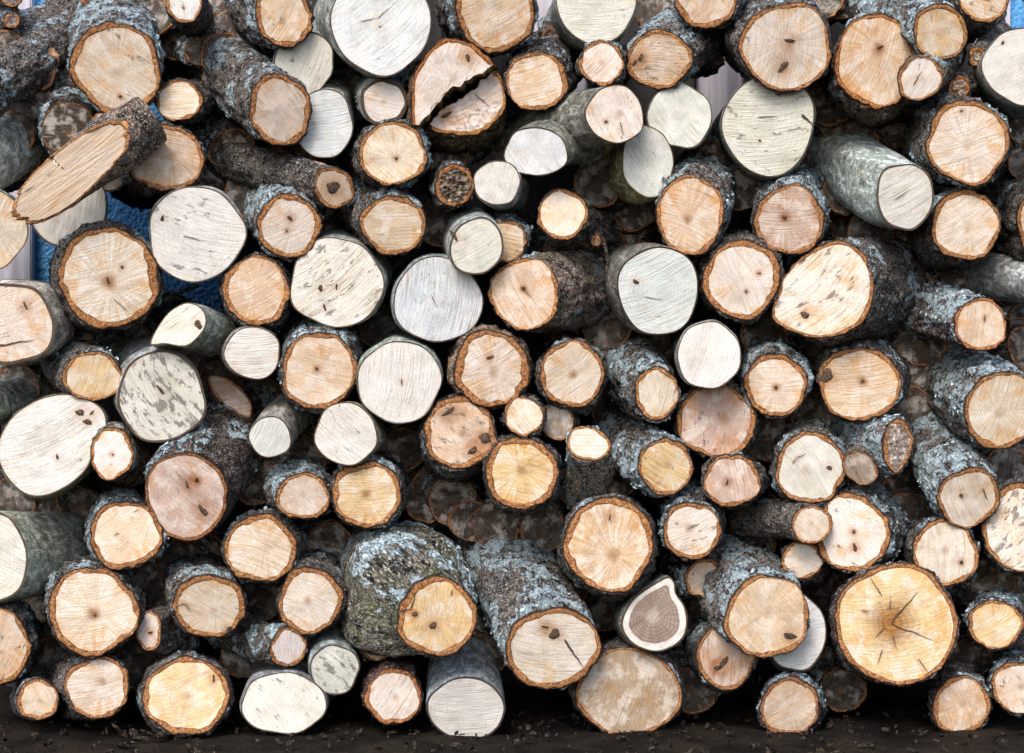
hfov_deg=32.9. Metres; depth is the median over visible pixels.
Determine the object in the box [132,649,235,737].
firewood log
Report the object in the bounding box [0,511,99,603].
firewood log
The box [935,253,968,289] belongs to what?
firewood log
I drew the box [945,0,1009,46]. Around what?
firewood log
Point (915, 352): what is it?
firewood log
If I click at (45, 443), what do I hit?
firewood log
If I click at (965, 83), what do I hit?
firewood log
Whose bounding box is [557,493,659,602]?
firewood log
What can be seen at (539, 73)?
firewood log
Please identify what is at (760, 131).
firewood log
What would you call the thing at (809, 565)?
firewood log
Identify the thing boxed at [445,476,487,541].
firewood log
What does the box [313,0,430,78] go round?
firewood log
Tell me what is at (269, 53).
firewood log
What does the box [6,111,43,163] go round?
firewood log
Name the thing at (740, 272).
firewood log
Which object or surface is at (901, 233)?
firewood log
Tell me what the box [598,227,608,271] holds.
twig
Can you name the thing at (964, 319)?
firewood log
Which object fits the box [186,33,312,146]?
firewood log
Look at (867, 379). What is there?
firewood log
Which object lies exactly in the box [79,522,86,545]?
firewood log
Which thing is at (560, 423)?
firewood log
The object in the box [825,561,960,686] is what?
firewood log
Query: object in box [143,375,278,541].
firewood log
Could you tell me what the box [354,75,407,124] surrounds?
firewood log
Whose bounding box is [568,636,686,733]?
firewood log
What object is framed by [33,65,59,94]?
firewood log
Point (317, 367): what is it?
firewood log
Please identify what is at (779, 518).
firewood log
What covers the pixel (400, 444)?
firewood log
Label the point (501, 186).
firewood log
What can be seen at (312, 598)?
firewood log
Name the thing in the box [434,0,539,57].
firewood log
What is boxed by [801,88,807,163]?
firewood log
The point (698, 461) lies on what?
firewood log
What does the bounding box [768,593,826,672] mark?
firewood log
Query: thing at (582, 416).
firewood log
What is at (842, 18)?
firewood log
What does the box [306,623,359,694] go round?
firewood log
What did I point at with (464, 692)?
firewood log
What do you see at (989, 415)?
firewood log
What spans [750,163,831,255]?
firewood log
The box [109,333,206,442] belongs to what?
firewood log
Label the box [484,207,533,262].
firewood log
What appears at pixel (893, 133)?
firewood log
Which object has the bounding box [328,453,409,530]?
firewood log
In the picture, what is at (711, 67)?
firewood log
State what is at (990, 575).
firewood log
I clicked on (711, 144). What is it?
firewood log
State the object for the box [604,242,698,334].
firewood log
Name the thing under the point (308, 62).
firewood log
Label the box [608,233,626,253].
firewood log
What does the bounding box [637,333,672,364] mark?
firewood log
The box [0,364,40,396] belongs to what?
firewood log
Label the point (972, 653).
firewood log
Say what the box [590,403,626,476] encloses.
firewood log
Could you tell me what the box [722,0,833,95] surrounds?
firewood log
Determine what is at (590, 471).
firewood log
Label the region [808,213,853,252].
firewood log
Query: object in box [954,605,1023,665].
firewood log
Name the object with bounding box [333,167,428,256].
firewood log
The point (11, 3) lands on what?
firewood log
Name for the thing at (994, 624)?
firewood log
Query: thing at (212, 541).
firewood log
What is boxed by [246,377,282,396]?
firewood log
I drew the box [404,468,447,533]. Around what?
firewood log
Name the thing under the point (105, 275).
firewood log
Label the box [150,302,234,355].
firewood log
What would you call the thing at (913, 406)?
firewood log
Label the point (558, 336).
firewood log
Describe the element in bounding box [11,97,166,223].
split branch
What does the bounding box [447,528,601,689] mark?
firewood log
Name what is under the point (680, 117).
firewood log
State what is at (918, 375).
firewood log
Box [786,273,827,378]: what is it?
firewood log
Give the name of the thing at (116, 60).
firewood log
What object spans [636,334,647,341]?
firewood log
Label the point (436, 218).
firewood log
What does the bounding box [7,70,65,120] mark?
firewood log
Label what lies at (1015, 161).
firewood log
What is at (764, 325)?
firewood log
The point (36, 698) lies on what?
firewood log
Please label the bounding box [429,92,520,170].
firewood log
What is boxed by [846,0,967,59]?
firewood log
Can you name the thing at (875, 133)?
firewood log
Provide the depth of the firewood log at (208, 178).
2.32 m
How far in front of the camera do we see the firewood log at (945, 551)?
2.19 m
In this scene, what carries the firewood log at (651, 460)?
on the firewood log at (610, 541)
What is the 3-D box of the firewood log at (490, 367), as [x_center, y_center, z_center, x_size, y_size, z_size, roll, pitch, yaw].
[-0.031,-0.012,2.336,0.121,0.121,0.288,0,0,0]
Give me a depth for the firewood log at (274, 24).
2.19 m
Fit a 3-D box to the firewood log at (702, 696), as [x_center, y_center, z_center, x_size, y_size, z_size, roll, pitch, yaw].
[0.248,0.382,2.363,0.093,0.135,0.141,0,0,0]
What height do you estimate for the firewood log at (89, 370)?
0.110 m
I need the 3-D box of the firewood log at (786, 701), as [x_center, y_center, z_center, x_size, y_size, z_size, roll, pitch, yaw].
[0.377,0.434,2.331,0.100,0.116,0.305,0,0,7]
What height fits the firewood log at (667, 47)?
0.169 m
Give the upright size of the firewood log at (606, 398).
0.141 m
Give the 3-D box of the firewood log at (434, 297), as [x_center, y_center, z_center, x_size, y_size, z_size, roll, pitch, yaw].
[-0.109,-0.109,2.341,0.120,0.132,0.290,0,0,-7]
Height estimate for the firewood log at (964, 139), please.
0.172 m
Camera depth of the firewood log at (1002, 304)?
2.31 m
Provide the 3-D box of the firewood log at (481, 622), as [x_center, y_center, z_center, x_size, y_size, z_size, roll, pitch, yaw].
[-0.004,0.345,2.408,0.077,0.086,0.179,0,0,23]
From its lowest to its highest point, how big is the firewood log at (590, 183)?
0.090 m
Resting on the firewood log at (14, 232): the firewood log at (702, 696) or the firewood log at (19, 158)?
the firewood log at (19, 158)
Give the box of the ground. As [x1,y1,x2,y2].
[0,681,1023,752]
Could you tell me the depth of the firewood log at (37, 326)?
2.19 m
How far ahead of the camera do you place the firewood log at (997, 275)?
2.26 m
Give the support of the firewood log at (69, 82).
on the firewood log at (33, 57)
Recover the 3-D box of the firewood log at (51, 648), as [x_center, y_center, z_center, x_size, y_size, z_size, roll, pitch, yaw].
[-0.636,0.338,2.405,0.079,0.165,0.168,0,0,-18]
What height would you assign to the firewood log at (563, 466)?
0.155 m
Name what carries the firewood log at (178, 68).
on the firewood log at (214, 131)
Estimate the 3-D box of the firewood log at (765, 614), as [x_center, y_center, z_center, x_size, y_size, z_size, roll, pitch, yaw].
[0.300,0.275,2.273,0.134,0.160,0.208,0,0,-6]
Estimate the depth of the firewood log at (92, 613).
2.18 m
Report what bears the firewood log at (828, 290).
on the firewood log at (867, 379)
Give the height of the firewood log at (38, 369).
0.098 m
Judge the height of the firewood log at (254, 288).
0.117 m
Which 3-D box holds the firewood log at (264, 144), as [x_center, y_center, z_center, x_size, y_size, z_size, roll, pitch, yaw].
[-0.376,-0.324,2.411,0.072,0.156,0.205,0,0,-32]
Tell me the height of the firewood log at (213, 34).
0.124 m
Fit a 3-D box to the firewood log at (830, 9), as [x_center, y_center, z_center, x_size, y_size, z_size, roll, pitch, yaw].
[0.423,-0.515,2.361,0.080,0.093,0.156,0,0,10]
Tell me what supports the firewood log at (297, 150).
on the firewood log at (280, 224)
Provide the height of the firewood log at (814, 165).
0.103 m
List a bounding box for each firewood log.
[0,0,21,7]
[0,0,78,50]
[0,6,19,14]
[0,8,20,28]
[0,10,74,117]
[0,112,48,189]
[0,189,28,268]
[0,279,75,365]
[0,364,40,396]
[0,376,51,424]
[0,393,112,498]
[0,470,39,511]
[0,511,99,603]
[0,600,42,686]
[3,155,43,192]
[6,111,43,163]
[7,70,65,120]
[9,672,60,721]
[24,596,47,622]
[27,357,63,394]
[29,621,70,674]
[31,187,107,245]
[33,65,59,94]
[35,480,144,512]
[37,85,100,155]
[41,337,121,402]
[41,653,129,721]
[44,555,146,659]
[48,218,164,334]
[63,32,97,86]
[66,0,165,112]
[67,469,128,521]
[74,320,122,352]
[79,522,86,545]
[80,0,90,4]
[84,485,169,572]
[89,421,151,486]
[103,177,123,191]
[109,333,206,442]
[110,120,206,209]
[112,308,159,355]
[113,635,162,690]
[132,562,165,609]
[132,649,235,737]
[135,606,199,654]
[141,0,173,36]
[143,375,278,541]
[149,184,246,282]
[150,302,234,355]
[153,74,254,165]
[153,529,226,578]
[154,77,216,126]
[154,289,209,365]
[159,120,354,208]
[160,27,180,61]
[161,551,247,637]
[163,8,238,78]
[165,0,212,35]
[165,352,244,388]
[170,26,204,68]
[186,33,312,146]
[198,613,283,639]
[199,24,244,67]
[199,167,224,191]
[200,532,222,557]
[200,612,307,667]
[201,20,314,99]
[209,0,224,9]
[218,251,295,334]
[218,326,279,379]
[220,505,307,586]
[220,635,308,678]
[224,0,314,49]
[224,180,252,219]
[235,583,279,620]
[239,660,335,734]
[240,453,338,505]
[241,184,324,261]
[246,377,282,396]
[248,392,318,457]
[255,140,290,154]
[258,46,274,58]
[262,454,331,520]
[273,25,334,93]
[275,548,347,636]
[277,315,367,413]
[283,144,329,164]
[284,518,351,559]
[286,386,359,470]
[290,200,348,233]
[290,228,391,327]
[299,78,356,157]
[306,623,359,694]
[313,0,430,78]
[314,400,385,465]
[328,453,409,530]
[330,56,417,116]
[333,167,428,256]
[336,117,432,189]
[337,519,478,657]
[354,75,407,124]
[356,332,446,423]
[357,303,439,348]
[359,650,387,661]
[360,656,426,725]
[377,384,450,471]
[382,253,483,342]
[384,421,476,525]
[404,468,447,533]
[405,38,498,130]
[408,176,461,246]
[414,628,505,670]
[416,393,498,482]
[423,205,503,274]
[424,159,474,211]
[425,70,508,161]
[426,628,505,735]
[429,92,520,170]
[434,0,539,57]
[445,322,534,412]
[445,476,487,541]
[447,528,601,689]
[470,498,569,543]
[473,160,528,213]
[476,605,490,631]
[480,433,561,515]
[482,434,564,550]
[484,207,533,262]
[487,249,609,333]
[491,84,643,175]
[493,390,546,437]
[503,30,582,110]
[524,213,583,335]
[532,337,607,415]
[536,188,619,256]
[537,15,560,37]
[541,241,560,251]
[542,403,579,440]
[543,331,583,340]
[544,337,590,425]
[546,0,637,55]
[552,548,617,631]
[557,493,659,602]
[558,564,598,608]
[559,419,588,501]
[562,425,614,510]
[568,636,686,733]
[570,188,655,234]
[572,156,631,213]
[575,39,629,87]
[581,309,636,354]
[586,391,612,421]
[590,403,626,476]
[597,415,693,498]
[599,252,605,261]
[603,125,673,204]
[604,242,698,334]
[605,336,680,423]
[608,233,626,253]
[611,476,642,499]
[611,574,687,651]
[624,221,666,245]
[626,6,723,90]
[635,0,673,27]
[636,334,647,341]
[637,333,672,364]
[644,82,711,149]
[654,150,736,255]
[658,474,726,561]
[658,551,717,601]
[666,641,720,714]
[670,379,764,458]
[671,319,741,388]
[672,0,751,30]
[682,595,738,636]
[682,616,757,693]
[684,134,732,164]
[688,452,783,541]
[690,52,724,78]
[693,228,784,324]
[693,529,809,658]
[700,450,769,510]
[710,77,815,180]
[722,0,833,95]
[724,460,781,553]
[728,163,765,211]
[728,498,832,543]
[737,335,814,419]
[739,167,851,221]
[739,305,803,351]
[749,379,815,461]
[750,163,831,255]
[754,670,827,732]
[758,654,866,711]
[762,417,847,505]
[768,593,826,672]
[771,236,928,347]
[776,541,784,558]
[780,540,832,592]
[785,253,806,273]
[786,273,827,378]
[788,382,833,424]
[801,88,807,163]
[804,568,857,610]
[807,11,913,129]
[808,82,849,129]
[808,132,933,230]
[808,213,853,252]
[812,0,846,26]
[812,125,865,138]
[812,161,816,171]
[816,337,911,421]
[817,482,912,573]
[819,636,835,680]
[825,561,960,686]
[829,414,914,485]
[831,120,886,146]
[833,0,847,24]
[845,214,898,238]
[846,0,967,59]
[846,469,903,485]
[880,104,929,151]
[881,465,915,493]
[889,330,946,368]
[890,383,930,424]
[891,481,935,535]
[894,549,1016,606]
[895,229,936,269]
[897,44,966,100]
[900,514,980,590]
[901,92,1010,190]
[902,280,1006,350]
[906,186,1000,270]
[907,411,1000,529]
[909,366,970,400]
[924,346,1023,450]
[925,268,942,281]
[926,661,994,731]
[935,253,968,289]
[944,606,997,674]
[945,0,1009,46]
[947,67,989,97]
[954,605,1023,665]
[958,587,1023,651]
[964,252,1023,303]
[968,19,1012,66]
[975,27,1023,118]
[976,160,1023,261]
[978,476,1023,576]
[980,544,1023,604]
[982,163,1021,223]
[983,248,1014,308]
[984,443,1023,451]
[985,446,1023,483]
[985,647,1023,717]
[986,324,1023,371]
[1003,302,1023,319]
[1006,303,1023,330]
[1007,140,1023,178]
[1008,117,1023,147]
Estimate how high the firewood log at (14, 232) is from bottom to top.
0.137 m
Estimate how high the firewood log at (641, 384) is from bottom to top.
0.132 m
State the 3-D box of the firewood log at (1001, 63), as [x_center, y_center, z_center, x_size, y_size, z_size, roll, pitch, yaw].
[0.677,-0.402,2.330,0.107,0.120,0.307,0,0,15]
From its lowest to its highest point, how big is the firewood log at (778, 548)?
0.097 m
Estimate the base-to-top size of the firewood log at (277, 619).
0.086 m
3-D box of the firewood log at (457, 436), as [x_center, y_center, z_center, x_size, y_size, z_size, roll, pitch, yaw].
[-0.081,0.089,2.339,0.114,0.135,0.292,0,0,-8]
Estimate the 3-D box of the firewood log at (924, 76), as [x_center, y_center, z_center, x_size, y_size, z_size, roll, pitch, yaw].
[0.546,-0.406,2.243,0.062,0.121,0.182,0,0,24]
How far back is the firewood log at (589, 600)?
2.31 m
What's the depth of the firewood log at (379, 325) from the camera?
2.34 m
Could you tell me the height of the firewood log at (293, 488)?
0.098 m
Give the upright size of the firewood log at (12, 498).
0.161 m
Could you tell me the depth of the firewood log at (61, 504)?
2.31 m
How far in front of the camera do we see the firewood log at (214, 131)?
2.30 m
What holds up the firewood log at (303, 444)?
on the firewood log at (293, 488)
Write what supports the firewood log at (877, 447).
on the firewood log at (871, 525)
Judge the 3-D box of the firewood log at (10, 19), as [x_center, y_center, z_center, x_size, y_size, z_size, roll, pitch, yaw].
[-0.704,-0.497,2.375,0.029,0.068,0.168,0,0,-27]
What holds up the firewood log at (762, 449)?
on the firewood log at (737, 480)
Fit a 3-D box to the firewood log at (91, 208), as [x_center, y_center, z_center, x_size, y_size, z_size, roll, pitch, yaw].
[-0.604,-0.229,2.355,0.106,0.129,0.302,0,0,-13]
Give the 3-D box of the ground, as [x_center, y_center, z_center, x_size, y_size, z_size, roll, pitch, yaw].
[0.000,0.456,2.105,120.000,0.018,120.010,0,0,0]
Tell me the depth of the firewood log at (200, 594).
2.19 m
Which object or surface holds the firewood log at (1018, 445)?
on the firewood log at (1001, 532)
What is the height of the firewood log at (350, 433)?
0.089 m
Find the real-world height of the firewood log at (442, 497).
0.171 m
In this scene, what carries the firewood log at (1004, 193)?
on the firewood log at (997, 275)
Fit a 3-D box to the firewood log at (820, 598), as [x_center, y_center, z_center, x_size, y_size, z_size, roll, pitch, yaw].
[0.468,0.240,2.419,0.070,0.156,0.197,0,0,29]
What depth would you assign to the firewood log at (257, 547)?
2.19 m
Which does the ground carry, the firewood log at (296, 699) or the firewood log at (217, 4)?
the firewood log at (296, 699)
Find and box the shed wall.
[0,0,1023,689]
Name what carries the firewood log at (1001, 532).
on the firewood log at (1019, 589)
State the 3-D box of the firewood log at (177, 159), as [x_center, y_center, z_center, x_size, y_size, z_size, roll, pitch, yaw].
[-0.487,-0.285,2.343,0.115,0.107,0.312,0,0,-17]
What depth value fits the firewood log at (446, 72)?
2.19 m
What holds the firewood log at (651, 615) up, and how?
on the firewood log at (622, 685)
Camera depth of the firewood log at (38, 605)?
2.35 m
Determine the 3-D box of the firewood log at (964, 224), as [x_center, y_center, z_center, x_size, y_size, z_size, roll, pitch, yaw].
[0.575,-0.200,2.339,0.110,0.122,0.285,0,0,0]
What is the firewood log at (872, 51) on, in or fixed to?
on the firewood log at (870, 180)
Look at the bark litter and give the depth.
2.17 m
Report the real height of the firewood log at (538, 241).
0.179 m
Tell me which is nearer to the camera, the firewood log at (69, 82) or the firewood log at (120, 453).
the firewood log at (120, 453)
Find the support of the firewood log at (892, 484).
on the firewood log at (871, 525)
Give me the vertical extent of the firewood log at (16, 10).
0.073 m
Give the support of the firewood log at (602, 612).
on the firewood log at (589, 600)
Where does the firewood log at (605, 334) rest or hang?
on the firewood log at (641, 384)
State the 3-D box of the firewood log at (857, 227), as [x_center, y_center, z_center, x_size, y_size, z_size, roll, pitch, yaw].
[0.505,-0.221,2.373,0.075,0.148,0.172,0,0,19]
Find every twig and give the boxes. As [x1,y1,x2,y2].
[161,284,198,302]
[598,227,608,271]
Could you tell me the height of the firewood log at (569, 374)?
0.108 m
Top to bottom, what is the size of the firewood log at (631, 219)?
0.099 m
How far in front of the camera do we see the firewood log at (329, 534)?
2.29 m
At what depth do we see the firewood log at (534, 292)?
2.20 m
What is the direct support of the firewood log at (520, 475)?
on the firewood log at (489, 520)
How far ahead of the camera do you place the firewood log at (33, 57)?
2.27 m
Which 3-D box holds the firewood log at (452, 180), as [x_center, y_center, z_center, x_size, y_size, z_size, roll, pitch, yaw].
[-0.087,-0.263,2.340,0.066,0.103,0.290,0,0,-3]
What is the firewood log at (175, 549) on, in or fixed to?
on the firewood log at (277, 619)
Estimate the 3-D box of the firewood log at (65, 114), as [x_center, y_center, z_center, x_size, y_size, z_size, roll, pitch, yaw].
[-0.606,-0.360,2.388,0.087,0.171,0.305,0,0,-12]
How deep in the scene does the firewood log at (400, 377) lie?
2.19 m
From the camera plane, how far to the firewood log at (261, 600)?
2.31 m
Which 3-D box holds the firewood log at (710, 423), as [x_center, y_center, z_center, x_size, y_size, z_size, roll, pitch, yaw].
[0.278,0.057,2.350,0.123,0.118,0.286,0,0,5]
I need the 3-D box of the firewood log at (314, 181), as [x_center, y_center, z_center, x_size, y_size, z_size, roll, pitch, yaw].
[-0.376,-0.289,2.316,0.400,0.153,0.059,0,0,37]
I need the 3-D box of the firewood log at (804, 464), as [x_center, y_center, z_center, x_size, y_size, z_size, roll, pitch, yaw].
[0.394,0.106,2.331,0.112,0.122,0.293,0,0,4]
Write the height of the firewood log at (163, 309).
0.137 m
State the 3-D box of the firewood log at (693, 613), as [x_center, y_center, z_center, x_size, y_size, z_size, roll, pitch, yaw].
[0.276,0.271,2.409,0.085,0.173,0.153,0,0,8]
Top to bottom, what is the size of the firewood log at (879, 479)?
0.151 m
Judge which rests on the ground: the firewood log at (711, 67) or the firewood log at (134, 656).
the firewood log at (134, 656)
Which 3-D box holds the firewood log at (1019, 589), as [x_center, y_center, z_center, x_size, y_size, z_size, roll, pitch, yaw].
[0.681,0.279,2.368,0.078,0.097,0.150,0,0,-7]
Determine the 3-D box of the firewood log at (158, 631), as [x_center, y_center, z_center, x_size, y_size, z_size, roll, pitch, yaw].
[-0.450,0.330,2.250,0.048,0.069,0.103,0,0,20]
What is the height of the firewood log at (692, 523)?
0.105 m
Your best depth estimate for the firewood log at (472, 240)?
2.18 m
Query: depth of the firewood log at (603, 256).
2.31 m
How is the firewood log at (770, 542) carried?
on the firewood log at (765, 614)
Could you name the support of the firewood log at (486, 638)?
on the ground
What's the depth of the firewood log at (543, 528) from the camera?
2.29 m
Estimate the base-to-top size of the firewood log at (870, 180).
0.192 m
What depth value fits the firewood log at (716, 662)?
2.20 m
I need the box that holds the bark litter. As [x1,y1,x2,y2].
[0,711,1023,752]
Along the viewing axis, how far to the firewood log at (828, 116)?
2.30 m
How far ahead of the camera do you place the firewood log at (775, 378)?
2.20 m
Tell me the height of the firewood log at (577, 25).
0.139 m
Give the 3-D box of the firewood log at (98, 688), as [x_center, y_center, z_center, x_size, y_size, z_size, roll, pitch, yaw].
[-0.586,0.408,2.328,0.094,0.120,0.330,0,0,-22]
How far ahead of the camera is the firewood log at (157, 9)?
2.31 m
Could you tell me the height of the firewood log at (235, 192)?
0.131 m
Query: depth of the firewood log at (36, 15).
2.36 m
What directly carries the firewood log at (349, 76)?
on the firewood log at (331, 127)
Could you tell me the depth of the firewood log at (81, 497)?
2.32 m
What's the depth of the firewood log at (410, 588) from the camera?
2.17 m
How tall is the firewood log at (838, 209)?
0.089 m
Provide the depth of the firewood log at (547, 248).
2.30 m
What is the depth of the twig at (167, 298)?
2.29 m
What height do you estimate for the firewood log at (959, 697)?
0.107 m
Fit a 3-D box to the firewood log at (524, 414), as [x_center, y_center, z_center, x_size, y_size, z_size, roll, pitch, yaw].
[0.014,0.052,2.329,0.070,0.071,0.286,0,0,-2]
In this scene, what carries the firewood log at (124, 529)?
on the firewood log at (92, 613)
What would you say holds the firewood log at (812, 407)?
on the firewood log at (804, 464)
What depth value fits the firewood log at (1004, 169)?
2.34 m
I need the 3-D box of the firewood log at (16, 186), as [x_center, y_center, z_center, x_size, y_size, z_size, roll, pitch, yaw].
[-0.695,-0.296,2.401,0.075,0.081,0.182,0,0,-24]
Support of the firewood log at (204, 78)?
on the firewood log at (256, 93)
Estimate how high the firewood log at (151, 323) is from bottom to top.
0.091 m
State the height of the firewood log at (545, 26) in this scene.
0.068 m
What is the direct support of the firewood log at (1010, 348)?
on the firewood log at (918, 375)
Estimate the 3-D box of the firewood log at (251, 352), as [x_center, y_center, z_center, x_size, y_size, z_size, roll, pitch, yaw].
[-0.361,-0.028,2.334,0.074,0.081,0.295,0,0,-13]
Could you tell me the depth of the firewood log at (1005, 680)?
2.19 m
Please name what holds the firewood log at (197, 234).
on the firewood log at (254, 288)
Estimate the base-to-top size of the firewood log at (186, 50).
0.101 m
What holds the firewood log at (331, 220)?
on the firewood log at (390, 221)
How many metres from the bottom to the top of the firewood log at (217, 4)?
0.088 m
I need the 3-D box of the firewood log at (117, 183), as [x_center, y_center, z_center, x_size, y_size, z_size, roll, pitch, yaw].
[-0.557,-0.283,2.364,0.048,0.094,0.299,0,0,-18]
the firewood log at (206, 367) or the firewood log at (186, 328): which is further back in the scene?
the firewood log at (206, 367)
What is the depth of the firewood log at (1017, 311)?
2.35 m
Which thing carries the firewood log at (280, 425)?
on the firewood log at (293, 488)
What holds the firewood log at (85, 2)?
on the firewood log at (116, 60)
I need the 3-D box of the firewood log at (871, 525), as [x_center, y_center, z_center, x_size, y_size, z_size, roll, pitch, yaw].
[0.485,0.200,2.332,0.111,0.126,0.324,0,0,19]
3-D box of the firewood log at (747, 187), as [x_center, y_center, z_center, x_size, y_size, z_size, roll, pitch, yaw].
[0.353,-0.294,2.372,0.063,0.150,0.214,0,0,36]
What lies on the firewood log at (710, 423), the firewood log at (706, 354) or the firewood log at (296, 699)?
the firewood log at (706, 354)
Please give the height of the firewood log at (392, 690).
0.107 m
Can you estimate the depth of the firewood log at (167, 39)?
2.33 m
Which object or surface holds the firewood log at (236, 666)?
on the firewood log at (296, 699)
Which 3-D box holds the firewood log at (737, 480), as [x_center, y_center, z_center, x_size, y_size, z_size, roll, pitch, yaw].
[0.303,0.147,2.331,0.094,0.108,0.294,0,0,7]
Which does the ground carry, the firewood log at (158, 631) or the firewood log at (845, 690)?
the firewood log at (845, 690)
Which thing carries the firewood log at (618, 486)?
on the firewood log at (610, 541)
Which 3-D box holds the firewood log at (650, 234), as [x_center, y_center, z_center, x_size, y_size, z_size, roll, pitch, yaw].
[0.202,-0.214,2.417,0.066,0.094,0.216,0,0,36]
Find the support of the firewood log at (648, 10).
on the firewood log at (667, 47)
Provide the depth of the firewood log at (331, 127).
2.22 m
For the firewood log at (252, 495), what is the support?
on the firewood log at (199, 478)
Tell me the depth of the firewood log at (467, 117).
2.21 m
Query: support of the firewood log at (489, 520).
on the firewood log at (538, 615)
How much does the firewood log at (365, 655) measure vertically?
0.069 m
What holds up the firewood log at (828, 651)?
on the firewood log at (845, 690)
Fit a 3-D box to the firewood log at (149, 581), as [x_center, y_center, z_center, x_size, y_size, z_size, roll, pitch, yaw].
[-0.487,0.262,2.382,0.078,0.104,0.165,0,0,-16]
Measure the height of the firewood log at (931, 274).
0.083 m
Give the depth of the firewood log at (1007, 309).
2.35 m
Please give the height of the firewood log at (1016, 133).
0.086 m
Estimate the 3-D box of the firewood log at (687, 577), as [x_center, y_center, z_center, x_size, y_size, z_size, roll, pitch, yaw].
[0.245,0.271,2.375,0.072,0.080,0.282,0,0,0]
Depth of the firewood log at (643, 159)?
2.21 m
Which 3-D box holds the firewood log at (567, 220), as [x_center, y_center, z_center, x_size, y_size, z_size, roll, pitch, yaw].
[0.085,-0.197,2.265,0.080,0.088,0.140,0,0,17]
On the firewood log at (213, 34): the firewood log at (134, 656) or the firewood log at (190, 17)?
the firewood log at (190, 17)
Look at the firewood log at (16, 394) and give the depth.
2.27 m
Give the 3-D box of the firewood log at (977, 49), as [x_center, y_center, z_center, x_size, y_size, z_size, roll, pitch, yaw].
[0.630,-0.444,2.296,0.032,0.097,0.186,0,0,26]
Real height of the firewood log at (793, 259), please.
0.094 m
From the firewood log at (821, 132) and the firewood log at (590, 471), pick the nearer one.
the firewood log at (590, 471)
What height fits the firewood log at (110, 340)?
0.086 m
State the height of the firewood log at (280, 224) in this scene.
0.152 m
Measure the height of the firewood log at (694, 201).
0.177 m
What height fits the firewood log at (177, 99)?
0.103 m
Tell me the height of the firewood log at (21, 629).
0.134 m
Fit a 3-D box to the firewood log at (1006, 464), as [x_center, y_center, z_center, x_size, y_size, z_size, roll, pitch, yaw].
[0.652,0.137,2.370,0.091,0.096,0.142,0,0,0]
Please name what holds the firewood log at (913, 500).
on the firewood log at (871, 525)
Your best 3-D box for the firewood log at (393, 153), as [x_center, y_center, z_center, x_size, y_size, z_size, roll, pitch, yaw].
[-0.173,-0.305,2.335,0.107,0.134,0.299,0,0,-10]
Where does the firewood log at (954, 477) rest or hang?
on the firewood log at (945, 551)
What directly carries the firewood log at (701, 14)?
on the firewood log at (667, 47)
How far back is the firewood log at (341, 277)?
2.20 m

